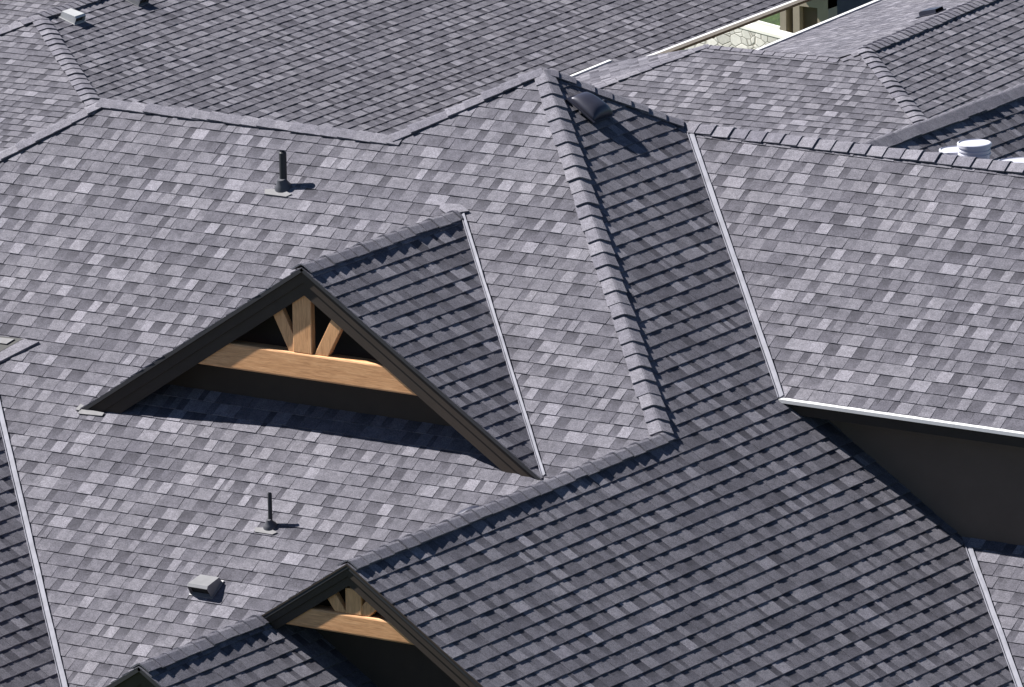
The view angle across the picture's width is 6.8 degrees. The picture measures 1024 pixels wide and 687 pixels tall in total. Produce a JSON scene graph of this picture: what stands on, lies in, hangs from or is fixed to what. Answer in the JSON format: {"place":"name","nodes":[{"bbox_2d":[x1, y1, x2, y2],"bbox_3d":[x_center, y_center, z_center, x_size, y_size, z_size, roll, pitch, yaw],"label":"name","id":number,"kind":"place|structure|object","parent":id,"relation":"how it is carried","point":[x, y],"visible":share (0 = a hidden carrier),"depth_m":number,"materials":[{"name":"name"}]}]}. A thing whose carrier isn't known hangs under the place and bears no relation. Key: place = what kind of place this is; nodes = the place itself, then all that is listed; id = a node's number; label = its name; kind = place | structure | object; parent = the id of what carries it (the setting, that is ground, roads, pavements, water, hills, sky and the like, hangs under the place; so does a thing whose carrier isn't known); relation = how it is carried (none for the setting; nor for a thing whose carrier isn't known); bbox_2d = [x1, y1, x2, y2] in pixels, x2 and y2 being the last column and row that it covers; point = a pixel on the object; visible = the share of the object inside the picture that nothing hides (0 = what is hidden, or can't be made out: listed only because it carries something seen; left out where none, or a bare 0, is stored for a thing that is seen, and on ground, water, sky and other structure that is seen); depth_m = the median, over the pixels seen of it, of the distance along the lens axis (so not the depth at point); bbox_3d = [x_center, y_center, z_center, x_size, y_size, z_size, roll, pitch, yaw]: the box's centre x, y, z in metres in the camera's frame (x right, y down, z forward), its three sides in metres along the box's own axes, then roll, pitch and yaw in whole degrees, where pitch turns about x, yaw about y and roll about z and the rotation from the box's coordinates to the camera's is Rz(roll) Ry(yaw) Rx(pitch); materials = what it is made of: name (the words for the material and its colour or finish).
{"place":"outdoors","nodes":[
{"label":"outdoors","id":0,"kind":"place"},
{"bbox_2d":[683,13,779,49],"bbox_3d":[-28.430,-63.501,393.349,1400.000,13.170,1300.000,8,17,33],"label":"ground","id":1,"kind":"structure","parent":0,"point":[774,19],"depth_m":149.39,"materials":[{"name":"green plant"}]},
{"bbox_2d":[0,0,75,27],"bbox_3d":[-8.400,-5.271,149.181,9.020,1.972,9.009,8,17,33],"label":"house","id":2,"kind":"structure","parent":1,"relation":"on","point":[13,11],"depth_m":148.57,"materials":[{"name":"grey tile"}]},
{"bbox_2d":[0,0,810,150],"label":"house","id":3,"kind":"structure","parent":1,"relation":"on","point":[387,67],"depth_m":124.01,"materials":[{"name":"grey tile"}]},
{"bbox_2d":[0,68,1023,686],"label":"house","id":4,"kind":"structure","parent":1,"relation":"on","point":[544,378],"depth_m":77.15,"materials":[{"name":"grey tile"}]},
{"bbox_2d":[939,146,957,154],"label":"roof vent","id":5,"kind":"object","parent":4,"relation":"on","point":[949,150],"visible":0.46,"depth_m":79.73,"materials":[{"name":"white plastic"}]},
{"bbox_2d":[957,139,991,158],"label":"roof vent","id":6,"kind":"object","parent":4,"relation":"on","point":[980,148],"visible":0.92,"depth_m":79.38,"materials":[{"name":"white plastic"}]},
{"bbox_2d":[999,157,1023,162],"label":"roof vent","id":7,"kind":"object","parent":4,"relation":"on","point":[1018,159],"visible":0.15,"depth_m":79.66,"materials":[{"name":"white plastic"}]},
{"bbox_2d":[685,21,792,49],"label":"garden wall","id":8,"kind":"structure","parent":1,"relation":"on","point":[756,34],"depth_m":141.64,"materials":[{"name":"stone"}]},
{"bbox_2d":[570,0,1023,143],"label":"house","id":9,"kind":"structure","parent":1,"relation":"on","point":[874,69],"depth_m":119.96,"materials":[{"name":"grey tile"}]},
{"bbox_2d":[780,0,873,32],"bbox_3d":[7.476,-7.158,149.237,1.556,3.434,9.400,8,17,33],"label":"house","id":10,"kind":"structure","parent":1,"relation":"on","point":[795,19],"depth_m":146.14,"materials":[{"name":"beige paint"}]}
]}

